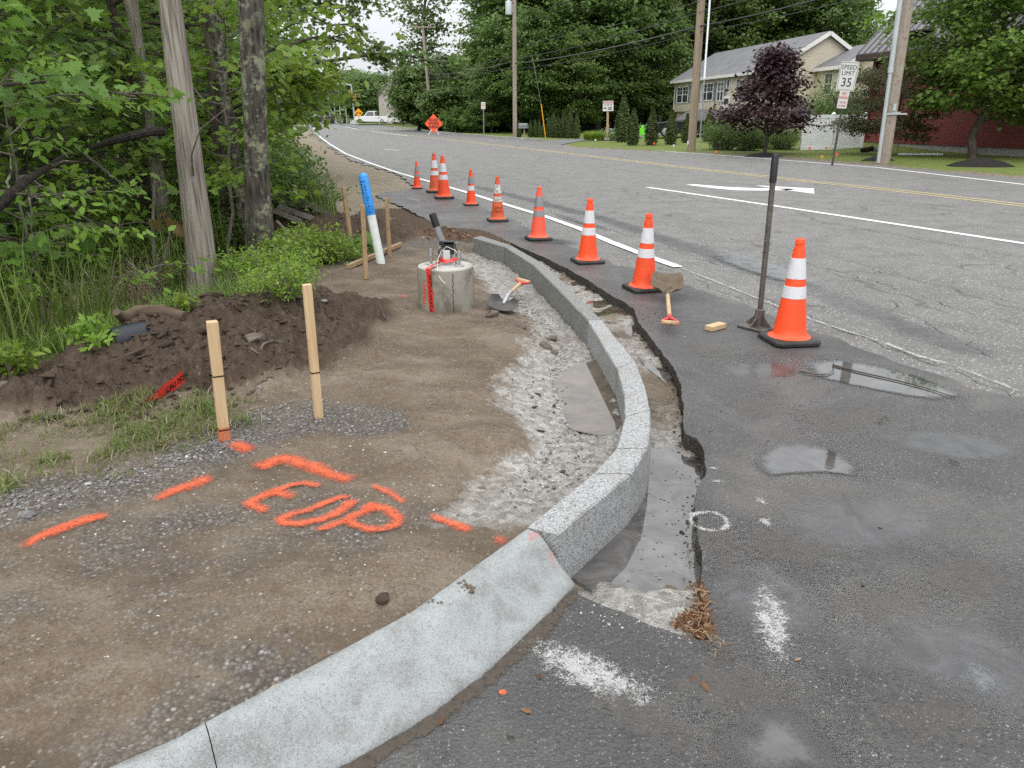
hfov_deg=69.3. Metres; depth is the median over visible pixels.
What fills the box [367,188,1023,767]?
driveway
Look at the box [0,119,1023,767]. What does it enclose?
ground
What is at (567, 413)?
gravel
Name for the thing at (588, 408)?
puddle
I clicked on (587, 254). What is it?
traffic cone
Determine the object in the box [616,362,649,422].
kerb stone
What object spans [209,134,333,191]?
undergrowth bush
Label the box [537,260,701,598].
asphalt crumbs
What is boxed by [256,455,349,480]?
spray paint line
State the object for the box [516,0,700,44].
power line
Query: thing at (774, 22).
broadleaf tree
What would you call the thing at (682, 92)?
window
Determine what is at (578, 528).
kerb stone
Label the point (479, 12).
broadleaf tree
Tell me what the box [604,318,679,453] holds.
gravel
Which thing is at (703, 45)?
broadleaf tree
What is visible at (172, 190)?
sapling
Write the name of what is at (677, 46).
broadleaf tree
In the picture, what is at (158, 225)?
sapling
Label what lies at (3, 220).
undergrowth bush
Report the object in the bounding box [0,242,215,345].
dry grass
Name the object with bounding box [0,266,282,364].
tall grass
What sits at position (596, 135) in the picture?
ornamental grass
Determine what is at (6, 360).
yellow green plant
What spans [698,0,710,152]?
metal rod
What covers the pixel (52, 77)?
maple tree
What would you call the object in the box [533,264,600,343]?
kerb stone
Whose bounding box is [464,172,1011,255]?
road crack
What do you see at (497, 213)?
traffic cone
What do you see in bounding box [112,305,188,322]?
fallen log
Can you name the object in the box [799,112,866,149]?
white fence
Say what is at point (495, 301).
shovel
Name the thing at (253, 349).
twig
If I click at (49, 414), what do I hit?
stone
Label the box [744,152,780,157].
mulch mound
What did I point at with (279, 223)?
twig
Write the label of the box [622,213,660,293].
traffic cone
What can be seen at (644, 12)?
broadleaf tree
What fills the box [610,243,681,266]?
edge line
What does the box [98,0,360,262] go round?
maple sapling
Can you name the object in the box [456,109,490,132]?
woodland bush
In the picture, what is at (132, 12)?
dead tree
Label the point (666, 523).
foam specks
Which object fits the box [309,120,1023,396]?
road
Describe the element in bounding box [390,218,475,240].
leaf litter
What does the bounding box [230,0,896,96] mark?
sky
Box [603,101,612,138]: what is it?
private sign
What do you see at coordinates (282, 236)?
leafy shrub
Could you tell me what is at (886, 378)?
twig
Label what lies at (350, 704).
sloped kerb
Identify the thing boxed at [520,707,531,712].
fallen leaf
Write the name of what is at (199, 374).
twig
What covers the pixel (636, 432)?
kerb stone
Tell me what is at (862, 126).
crabapple
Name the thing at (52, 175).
roadside tree
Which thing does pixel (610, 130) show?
hosta
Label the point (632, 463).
kerb stone
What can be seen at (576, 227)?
edge line
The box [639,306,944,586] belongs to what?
asphalt crumbs
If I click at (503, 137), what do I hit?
kerb
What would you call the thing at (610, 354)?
kerb stone
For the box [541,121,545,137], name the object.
arborvitae
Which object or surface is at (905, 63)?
dark doorway
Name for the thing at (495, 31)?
broadleaf tree
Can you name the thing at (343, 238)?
broad leaf plant
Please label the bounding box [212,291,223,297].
stone
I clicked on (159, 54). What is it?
roadside tree
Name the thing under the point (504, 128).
woodland bush
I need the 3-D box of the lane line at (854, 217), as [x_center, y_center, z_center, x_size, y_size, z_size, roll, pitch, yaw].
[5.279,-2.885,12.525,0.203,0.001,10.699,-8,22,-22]
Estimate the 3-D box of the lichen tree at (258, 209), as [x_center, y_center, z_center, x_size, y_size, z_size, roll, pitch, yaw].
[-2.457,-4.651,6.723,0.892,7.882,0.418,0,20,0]
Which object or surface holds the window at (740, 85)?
in the house
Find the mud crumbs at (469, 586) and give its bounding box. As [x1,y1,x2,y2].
[447,578,475,593]
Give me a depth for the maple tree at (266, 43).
23.71 m
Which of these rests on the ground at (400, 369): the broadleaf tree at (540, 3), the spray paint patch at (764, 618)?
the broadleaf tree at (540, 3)
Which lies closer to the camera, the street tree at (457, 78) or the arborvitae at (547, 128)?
the arborvitae at (547, 128)
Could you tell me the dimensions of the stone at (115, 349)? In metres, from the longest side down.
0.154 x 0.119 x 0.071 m
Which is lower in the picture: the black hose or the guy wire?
the black hose
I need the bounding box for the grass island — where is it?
[346,121,383,124]
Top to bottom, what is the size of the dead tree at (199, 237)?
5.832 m
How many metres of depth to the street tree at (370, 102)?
154.33 m
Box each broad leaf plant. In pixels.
[316,232,357,248]
[324,229,380,255]
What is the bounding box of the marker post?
[359,173,384,263]
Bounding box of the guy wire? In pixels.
[532,56,545,137]
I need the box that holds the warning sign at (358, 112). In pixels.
[354,108,362,126]
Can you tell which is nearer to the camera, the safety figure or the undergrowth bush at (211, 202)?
the undergrowth bush at (211, 202)
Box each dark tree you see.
[380,61,456,130]
[412,85,475,131]
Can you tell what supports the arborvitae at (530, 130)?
on the ground at (400, 369)
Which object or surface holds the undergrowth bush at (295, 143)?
on the ground at (400, 369)
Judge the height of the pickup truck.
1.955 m
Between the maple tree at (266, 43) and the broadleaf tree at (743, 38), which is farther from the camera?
the broadleaf tree at (743, 38)
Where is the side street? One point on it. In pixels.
(362, 126)
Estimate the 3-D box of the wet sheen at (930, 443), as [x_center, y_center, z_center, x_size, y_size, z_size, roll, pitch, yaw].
[2.192,0.301,3.714,1.379,0.001,0.832,0,20,0]
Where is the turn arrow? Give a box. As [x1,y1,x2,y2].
[688,184,813,193]
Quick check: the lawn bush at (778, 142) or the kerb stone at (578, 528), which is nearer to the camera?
the kerb stone at (578, 528)
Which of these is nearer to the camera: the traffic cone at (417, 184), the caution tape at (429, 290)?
the caution tape at (429, 290)
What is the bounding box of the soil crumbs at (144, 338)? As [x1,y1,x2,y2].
[17,212,559,437]
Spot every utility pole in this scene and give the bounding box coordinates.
[409,24,435,91]
[505,0,516,136]
[687,0,704,151]
[876,0,913,163]
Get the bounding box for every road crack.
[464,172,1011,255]
[623,213,1001,299]
[769,299,1011,396]
[831,270,1012,322]
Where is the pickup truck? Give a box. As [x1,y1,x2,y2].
[354,111,390,122]
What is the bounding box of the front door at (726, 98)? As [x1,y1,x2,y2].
[723,96,729,108]
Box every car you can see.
[322,115,333,123]
[388,117,405,123]
[656,109,728,136]
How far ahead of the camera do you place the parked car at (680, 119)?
47.84 m
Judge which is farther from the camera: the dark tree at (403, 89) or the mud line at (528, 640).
the dark tree at (403, 89)
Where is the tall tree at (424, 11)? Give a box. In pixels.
[391,0,464,88]
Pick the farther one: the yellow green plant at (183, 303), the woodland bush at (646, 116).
the woodland bush at (646, 116)
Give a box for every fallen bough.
[0,151,86,240]
[89,127,166,149]
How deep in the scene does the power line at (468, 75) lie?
64.38 m
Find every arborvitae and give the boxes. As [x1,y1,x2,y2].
[517,120,521,136]
[527,119,532,136]
[532,119,537,136]
[537,120,541,136]
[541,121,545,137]
[545,116,549,136]
[548,111,555,137]
[554,115,559,137]
[558,110,566,137]
[564,108,573,137]
[572,113,580,138]
[613,94,629,141]
[625,108,639,145]
[643,106,659,144]
[663,109,677,144]
[680,113,688,142]
[702,107,713,141]
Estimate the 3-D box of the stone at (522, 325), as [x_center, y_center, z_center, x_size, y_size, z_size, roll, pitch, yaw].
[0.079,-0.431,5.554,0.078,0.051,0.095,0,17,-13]
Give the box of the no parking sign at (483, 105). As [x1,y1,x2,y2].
[481,102,484,134]
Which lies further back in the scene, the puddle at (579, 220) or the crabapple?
the crabapple
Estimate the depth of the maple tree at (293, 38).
18.06 m
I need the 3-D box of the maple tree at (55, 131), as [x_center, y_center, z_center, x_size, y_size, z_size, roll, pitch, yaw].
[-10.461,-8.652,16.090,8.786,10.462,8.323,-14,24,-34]
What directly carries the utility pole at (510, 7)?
on the ground at (400, 369)
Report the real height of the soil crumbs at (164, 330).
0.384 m
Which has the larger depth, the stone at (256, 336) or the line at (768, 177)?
the line at (768, 177)
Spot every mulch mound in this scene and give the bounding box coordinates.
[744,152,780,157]
[861,156,894,160]
[946,158,1015,167]
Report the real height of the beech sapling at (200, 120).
2.668 m
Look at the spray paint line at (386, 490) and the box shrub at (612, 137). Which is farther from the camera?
the box shrub at (612, 137)
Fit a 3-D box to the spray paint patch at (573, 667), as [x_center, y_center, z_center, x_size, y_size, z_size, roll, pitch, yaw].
[0.238,0.852,2.188,0.720,0.001,0.260,13,24,31]
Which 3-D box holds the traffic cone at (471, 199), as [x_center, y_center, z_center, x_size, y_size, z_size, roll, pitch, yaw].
[-0.752,-3.600,13.556,0.274,0.629,0.274,-4,21,-11]
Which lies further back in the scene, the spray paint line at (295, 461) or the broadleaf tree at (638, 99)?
the broadleaf tree at (638, 99)
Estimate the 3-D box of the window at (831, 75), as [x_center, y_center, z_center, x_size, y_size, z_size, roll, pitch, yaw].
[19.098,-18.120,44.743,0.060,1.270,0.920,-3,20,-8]
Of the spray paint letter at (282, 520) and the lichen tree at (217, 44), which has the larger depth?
the lichen tree at (217, 44)
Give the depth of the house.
49.78 m
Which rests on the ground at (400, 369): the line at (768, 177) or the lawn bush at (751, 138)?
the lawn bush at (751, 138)
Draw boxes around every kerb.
[109,723,215,767]
[206,529,574,767]
[393,126,542,141]
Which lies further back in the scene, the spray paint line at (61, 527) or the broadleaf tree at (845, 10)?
the broadleaf tree at (845, 10)
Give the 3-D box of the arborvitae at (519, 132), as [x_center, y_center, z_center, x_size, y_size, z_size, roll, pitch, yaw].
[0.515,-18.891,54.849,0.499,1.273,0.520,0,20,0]
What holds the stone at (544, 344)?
on the ground at (400, 369)
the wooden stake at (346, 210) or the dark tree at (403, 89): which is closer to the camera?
the wooden stake at (346, 210)
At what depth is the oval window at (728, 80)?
51.55 m
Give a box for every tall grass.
[0,194,240,352]
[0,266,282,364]
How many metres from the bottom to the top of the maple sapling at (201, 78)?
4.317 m
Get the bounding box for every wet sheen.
[525,239,566,243]
[685,315,729,323]
[716,567,809,630]
[731,363,791,376]
[795,500,929,548]
[886,623,1023,703]
[891,432,1011,457]
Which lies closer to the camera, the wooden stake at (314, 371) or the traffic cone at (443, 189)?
the wooden stake at (314, 371)
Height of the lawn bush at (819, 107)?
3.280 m
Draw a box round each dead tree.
[123,0,176,272]
[158,0,228,297]
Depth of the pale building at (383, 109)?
135.85 m
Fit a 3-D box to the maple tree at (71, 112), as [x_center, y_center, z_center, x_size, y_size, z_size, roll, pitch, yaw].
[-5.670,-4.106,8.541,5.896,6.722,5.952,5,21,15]
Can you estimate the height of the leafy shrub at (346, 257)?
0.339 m
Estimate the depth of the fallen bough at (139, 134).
7.61 m
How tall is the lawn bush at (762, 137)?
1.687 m
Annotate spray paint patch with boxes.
[232,442,250,450]
[536,640,651,705]
[690,511,729,530]
[755,588,786,650]
[974,672,993,688]
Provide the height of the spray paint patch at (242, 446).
0.012 m
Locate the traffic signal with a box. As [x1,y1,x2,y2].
[338,83,355,124]
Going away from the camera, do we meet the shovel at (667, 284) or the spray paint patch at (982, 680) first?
the spray paint patch at (982, 680)
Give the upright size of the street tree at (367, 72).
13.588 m
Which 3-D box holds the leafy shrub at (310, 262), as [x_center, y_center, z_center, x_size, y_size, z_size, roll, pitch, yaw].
[-2.213,-1.175,7.015,0.988,0.537,1.136,1,20,2]
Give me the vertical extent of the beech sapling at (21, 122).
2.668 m
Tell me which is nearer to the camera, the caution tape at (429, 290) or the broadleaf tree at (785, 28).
the caution tape at (429, 290)
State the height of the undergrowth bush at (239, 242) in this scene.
1.019 m
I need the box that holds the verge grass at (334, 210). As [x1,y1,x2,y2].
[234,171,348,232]
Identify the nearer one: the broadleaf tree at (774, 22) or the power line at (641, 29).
the power line at (641, 29)
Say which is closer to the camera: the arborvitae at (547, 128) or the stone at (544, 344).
the stone at (544, 344)
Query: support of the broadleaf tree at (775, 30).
on the ground at (400, 369)
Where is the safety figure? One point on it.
(641, 130)
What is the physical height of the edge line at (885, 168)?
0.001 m
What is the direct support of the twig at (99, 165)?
on the ground at (400, 369)
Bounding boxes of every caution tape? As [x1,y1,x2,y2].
[120,370,187,410]
[426,256,457,311]
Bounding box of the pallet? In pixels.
[272,196,335,223]
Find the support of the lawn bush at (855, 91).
on the ground at (400, 369)
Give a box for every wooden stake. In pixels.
[206,320,230,441]
[302,283,323,418]
[341,187,352,240]
[360,205,368,281]
[384,198,391,256]
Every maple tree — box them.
[0,0,61,219]
[0,0,94,173]
[0,0,212,269]
[0,0,218,269]
[0,0,228,214]
[0,0,239,231]
[0,0,337,226]
[8,0,228,190]
[25,0,379,174]
[54,0,352,118]
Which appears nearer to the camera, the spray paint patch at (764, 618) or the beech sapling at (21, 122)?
the spray paint patch at (764, 618)
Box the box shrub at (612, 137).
[606,132,618,140]
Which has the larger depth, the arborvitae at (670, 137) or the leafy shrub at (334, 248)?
the arborvitae at (670, 137)
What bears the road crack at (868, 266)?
on the road
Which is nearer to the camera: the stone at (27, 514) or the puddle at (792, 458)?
the stone at (27, 514)
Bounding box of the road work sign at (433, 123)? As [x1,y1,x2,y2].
[425,114,442,134]
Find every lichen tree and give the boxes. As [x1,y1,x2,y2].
[206,0,245,249]
[237,0,274,260]
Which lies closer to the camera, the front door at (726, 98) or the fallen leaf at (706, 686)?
the fallen leaf at (706, 686)
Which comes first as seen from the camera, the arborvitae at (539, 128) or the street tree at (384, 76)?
the arborvitae at (539, 128)
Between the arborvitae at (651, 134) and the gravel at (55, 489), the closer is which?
the gravel at (55, 489)
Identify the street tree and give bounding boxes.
[321,67,370,122]
[331,70,383,118]
[338,68,374,77]
[368,67,392,115]
[430,50,483,101]
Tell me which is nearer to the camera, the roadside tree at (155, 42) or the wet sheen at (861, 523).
the wet sheen at (861, 523)
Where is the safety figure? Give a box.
[639,125,644,137]
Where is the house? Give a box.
[670,31,873,131]
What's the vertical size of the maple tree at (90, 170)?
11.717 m
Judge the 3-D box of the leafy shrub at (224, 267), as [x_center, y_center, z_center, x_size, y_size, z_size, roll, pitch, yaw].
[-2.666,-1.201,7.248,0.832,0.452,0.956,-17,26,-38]
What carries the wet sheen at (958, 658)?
on the driveway at (851, 688)
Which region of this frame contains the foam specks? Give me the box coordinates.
[627,464,692,580]
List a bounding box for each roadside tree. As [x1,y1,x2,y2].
[1,9,65,178]
[2,1,153,182]
[40,0,340,216]
[57,0,240,132]
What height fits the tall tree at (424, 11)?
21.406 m
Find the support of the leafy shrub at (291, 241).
on the ground at (400, 369)
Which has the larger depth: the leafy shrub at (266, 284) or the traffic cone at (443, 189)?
the traffic cone at (443, 189)
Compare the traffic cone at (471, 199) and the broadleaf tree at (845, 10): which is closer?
the traffic cone at (471, 199)
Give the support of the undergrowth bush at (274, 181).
on the ground at (400, 369)
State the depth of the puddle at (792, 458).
3.52 m
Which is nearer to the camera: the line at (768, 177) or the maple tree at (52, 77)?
the maple tree at (52, 77)
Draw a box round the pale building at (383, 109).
[377,83,409,123]
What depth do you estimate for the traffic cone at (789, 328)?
5.26 m
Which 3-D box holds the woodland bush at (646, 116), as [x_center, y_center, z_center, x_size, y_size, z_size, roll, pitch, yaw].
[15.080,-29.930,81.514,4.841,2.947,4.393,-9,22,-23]
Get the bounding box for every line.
[27,514,104,544]
[159,477,208,497]
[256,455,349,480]
[313,127,616,242]
[337,123,1023,206]
[341,587,581,767]
[342,124,1020,203]
[374,485,402,500]
[428,56,510,70]
[428,67,510,77]
[431,61,512,74]
[433,515,468,530]
[515,0,816,63]
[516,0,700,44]
[517,0,850,68]
[519,0,745,57]
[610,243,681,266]
[646,187,1023,243]
[669,151,1023,184]
[888,343,940,361]
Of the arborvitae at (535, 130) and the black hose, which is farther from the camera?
the arborvitae at (535, 130)
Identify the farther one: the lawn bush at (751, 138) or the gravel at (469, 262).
the lawn bush at (751, 138)
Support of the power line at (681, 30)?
attached to the utility pole at (510, 7)
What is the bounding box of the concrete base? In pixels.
[417,212,474,312]
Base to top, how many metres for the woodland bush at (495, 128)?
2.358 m
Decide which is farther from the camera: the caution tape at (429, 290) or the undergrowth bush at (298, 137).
the undergrowth bush at (298, 137)
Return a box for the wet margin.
[718,708,840,767]
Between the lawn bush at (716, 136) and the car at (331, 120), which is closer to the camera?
the lawn bush at (716, 136)
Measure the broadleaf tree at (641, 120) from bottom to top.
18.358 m
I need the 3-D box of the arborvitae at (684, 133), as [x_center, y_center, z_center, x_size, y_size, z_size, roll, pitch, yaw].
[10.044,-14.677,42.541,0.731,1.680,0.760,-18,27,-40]
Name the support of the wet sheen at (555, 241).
on the driveway at (851, 688)
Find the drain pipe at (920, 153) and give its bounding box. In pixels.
[898,153,942,154]
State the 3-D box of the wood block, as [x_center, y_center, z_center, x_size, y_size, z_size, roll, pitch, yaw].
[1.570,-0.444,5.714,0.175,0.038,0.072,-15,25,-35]
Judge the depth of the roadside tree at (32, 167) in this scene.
21.52 m
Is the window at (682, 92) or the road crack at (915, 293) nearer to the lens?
the road crack at (915, 293)
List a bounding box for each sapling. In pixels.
[0,0,138,236]
[0,46,227,333]
[22,80,211,246]
[76,0,335,181]
[88,0,307,171]
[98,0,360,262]
[107,71,302,219]
[111,158,207,302]
[149,212,184,303]
[190,46,305,168]
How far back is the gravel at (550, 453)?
3.69 m
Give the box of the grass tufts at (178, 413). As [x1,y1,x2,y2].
[0,384,262,493]
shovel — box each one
[486,277,530,310]
[651,271,683,325]
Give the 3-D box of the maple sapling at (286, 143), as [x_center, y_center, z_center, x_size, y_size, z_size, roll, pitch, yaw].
[-4.228,-3.888,12.101,2.071,2.878,2.435,4,20,11]
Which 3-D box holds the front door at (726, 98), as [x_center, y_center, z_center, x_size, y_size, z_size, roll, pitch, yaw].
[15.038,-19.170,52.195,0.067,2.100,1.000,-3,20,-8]
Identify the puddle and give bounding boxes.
[552,360,622,435]
[560,215,600,225]
[571,281,635,335]
[571,428,702,591]
[637,346,671,381]
[711,250,819,283]
[732,717,821,767]
[759,443,854,474]
[809,361,956,398]
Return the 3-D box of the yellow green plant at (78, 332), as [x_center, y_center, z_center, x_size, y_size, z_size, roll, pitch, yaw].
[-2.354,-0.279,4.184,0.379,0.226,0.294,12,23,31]
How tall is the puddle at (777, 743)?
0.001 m
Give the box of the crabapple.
[818,56,956,145]
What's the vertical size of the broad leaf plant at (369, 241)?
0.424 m
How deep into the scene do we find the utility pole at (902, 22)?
24.27 m
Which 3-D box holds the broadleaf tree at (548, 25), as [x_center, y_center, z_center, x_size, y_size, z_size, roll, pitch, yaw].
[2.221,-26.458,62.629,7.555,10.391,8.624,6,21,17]
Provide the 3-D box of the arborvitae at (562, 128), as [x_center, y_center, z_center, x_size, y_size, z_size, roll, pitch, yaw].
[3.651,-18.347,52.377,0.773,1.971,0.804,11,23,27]
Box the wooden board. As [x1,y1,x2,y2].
[346,242,401,268]
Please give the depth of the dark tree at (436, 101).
73.54 m
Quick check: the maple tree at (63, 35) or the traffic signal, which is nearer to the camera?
the maple tree at (63, 35)
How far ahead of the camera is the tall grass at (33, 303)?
5.95 m
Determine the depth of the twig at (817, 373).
4.70 m
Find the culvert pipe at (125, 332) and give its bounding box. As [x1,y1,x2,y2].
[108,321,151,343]
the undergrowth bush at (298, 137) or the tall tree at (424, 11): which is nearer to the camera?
the undergrowth bush at (298, 137)
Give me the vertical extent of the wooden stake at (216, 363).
0.697 m
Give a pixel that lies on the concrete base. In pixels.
(452, 287)
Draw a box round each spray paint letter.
[245,482,317,510]
[277,495,354,525]
[318,502,402,530]
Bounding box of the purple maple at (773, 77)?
[695,41,842,152]
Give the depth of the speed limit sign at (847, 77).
23.75 m
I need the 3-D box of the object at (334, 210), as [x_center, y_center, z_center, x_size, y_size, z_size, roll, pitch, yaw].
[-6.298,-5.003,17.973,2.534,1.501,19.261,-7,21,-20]
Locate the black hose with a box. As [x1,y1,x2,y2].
[860,146,877,151]
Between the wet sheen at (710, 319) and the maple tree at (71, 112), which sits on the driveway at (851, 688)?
the wet sheen at (710, 319)
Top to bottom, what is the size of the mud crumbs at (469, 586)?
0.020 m
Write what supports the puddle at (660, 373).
on the driveway at (851, 688)
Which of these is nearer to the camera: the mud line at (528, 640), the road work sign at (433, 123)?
the mud line at (528, 640)
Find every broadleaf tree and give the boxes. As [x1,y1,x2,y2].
[445,0,545,130]
[446,0,522,84]
[458,46,523,132]
[461,0,594,131]
[491,3,577,126]
[517,0,631,116]
[540,24,619,123]
[542,0,667,129]
[564,0,694,114]
[577,0,664,126]
[623,0,704,119]
[639,3,707,124]
[650,0,717,121]
[667,0,730,105]
[680,0,784,66]
[702,0,813,52]
[758,0,867,46]
[761,6,799,32]
[775,0,888,46]
[817,0,886,44]
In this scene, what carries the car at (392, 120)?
on the ground at (400, 369)
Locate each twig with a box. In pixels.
[82,151,138,196]
[191,354,200,376]
[250,340,282,354]
[276,220,291,235]
[799,362,834,374]
[832,364,953,396]
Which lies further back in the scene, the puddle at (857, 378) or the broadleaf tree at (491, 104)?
the broadleaf tree at (491, 104)
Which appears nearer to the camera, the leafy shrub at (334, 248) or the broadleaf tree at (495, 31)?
the leafy shrub at (334, 248)
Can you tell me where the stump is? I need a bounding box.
[211,267,246,291]
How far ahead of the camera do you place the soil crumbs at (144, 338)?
4.20 m
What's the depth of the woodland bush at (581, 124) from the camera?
71.90 m
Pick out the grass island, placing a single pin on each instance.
(371, 123)
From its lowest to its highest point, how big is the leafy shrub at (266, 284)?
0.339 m
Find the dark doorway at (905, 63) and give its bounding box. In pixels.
[881,63,906,132]
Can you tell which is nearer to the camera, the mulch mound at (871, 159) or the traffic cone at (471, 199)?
the traffic cone at (471, 199)
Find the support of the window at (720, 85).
in the house
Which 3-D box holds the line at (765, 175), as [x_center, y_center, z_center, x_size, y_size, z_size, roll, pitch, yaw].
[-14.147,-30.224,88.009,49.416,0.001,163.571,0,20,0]
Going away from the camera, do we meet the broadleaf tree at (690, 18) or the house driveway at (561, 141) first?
the house driveway at (561, 141)
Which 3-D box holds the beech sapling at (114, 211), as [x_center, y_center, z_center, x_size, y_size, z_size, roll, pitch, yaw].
[-5.040,-2.670,10.266,2.522,2.934,2.908,0,20,-1]
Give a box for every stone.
[20,510,35,522]
[40,411,62,419]
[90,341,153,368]
[102,343,123,357]
[185,402,197,408]
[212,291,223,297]
[244,324,266,342]
[375,592,388,605]
[473,236,510,263]
[486,308,498,316]
[505,246,542,283]
[517,323,526,328]
[526,474,630,579]
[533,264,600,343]
[539,340,552,349]
[546,335,556,340]
[550,350,557,354]
[587,320,634,394]
[594,449,646,521]
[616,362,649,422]
[616,410,650,493]
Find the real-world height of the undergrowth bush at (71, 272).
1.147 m
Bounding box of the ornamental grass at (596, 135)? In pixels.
[580,129,606,140]
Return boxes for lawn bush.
[696,109,746,149]
[724,118,770,150]
[743,117,779,147]
[765,124,803,149]
[801,76,856,114]
[823,86,866,114]
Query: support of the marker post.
on the ground at (400, 369)
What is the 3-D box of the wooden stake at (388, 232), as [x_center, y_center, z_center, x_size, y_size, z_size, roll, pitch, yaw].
[-1.388,-1.692,8.325,0.046,0.775,0.038,-4,20,-11]
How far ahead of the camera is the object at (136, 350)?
4.11 m
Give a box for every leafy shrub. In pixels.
[204,245,271,282]
[213,230,333,284]
[214,243,315,289]
[219,248,329,303]
[242,218,350,266]
[242,227,302,253]
[275,220,328,248]
[277,214,362,268]
[321,237,368,262]
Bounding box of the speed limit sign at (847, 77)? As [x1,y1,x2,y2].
[831,61,859,165]
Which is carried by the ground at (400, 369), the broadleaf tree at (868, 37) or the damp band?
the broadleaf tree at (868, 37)
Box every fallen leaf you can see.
[438,715,443,724]
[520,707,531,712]
[702,681,710,692]
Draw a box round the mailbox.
[518,123,527,137]
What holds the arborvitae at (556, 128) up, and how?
on the ground at (400, 369)
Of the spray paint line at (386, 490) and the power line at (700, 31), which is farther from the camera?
the power line at (700, 31)
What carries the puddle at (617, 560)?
on the driveway at (851, 688)
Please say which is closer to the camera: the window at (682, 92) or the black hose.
the black hose
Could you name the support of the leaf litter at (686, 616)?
on the ground at (400, 369)
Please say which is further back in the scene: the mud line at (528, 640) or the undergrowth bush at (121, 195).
the undergrowth bush at (121, 195)
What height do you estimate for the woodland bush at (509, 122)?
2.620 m
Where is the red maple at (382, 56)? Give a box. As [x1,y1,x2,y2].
[222,0,470,129]
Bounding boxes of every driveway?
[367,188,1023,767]
[538,133,735,144]
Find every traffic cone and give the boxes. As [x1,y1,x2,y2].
[412,162,422,188]
[426,153,438,192]
[434,155,454,198]
[463,169,478,205]
[486,176,508,221]
[524,186,552,240]
[570,198,604,264]
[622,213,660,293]
[758,238,820,347]
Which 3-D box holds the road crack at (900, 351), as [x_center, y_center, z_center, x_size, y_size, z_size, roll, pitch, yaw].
[2.603,-0.363,5.567,0.161,0.001,2.919,-5,21,-14]
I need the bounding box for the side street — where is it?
[331,124,389,128]
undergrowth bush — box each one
[0,194,68,261]
[0,215,110,318]
[67,176,180,247]
[80,193,218,289]
[146,195,245,266]
[170,145,320,220]
[204,136,325,171]
[207,161,322,218]
[208,147,360,223]
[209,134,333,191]
[272,134,312,162]
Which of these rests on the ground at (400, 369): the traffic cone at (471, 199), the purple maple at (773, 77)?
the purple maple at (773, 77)
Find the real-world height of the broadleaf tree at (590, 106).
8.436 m
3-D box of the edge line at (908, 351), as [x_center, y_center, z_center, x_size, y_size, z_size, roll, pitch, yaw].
[2.786,-0.214,5.129,0.143,0.001,0.600,-8,21,-21]
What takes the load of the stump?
on the ground at (400, 369)
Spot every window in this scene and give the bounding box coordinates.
[676,86,688,103]
[700,83,713,100]
[716,81,724,101]
[726,78,729,89]
[738,79,748,100]
[822,72,833,94]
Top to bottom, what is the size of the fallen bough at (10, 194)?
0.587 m
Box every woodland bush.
[437,105,469,132]
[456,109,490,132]
[487,111,504,131]
[497,112,512,130]
[503,107,542,131]
[556,107,589,126]
[584,111,615,125]
[611,110,640,124]
[637,109,650,124]
[662,103,676,121]
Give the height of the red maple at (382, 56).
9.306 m
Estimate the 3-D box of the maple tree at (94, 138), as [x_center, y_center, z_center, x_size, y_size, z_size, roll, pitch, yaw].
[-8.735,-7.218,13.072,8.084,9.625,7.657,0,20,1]
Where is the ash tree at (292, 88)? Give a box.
[201,0,406,240]
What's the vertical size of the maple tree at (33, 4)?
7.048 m
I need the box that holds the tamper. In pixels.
[737,154,778,331]
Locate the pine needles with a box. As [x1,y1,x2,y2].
[686,585,734,660]
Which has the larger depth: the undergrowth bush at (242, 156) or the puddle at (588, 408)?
the undergrowth bush at (242, 156)
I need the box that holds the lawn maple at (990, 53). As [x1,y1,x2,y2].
[853,0,1023,158]
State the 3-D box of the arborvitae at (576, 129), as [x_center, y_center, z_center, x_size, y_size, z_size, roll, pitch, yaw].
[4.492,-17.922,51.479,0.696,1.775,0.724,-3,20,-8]
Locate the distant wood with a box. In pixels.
[461,38,563,109]
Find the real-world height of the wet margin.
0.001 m
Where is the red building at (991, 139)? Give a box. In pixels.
[855,0,1023,156]
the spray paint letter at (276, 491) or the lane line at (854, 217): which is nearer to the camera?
the spray paint letter at (276, 491)
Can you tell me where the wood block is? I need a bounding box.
[705,322,725,331]
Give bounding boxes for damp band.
[474,186,976,352]
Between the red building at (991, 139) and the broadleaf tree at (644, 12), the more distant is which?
the broadleaf tree at (644, 12)
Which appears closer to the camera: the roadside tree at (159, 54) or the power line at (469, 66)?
the roadside tree at (159, 54)
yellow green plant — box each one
[0,340,51,377]
[55,312,118,351]
[167,292,200,312]
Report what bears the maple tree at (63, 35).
on the ground at (400, 369)
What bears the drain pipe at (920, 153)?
on the ground at (400, 369)
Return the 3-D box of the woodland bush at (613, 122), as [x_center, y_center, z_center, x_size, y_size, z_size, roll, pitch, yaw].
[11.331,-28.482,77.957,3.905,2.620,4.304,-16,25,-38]
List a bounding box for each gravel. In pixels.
[0,398,360,519]
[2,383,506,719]
[9,399,443,675]
[410,233,497,295]
[502,292,598,510]
[515,291,609,498]
[580,596,697,643]
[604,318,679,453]
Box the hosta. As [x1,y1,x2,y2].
[601,125,619,136]
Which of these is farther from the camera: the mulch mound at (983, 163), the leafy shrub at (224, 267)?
the mulch mound at (983, 163)
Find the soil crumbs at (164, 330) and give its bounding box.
[23,291,320,419]
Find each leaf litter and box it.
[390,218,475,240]
[669,578,716,640]

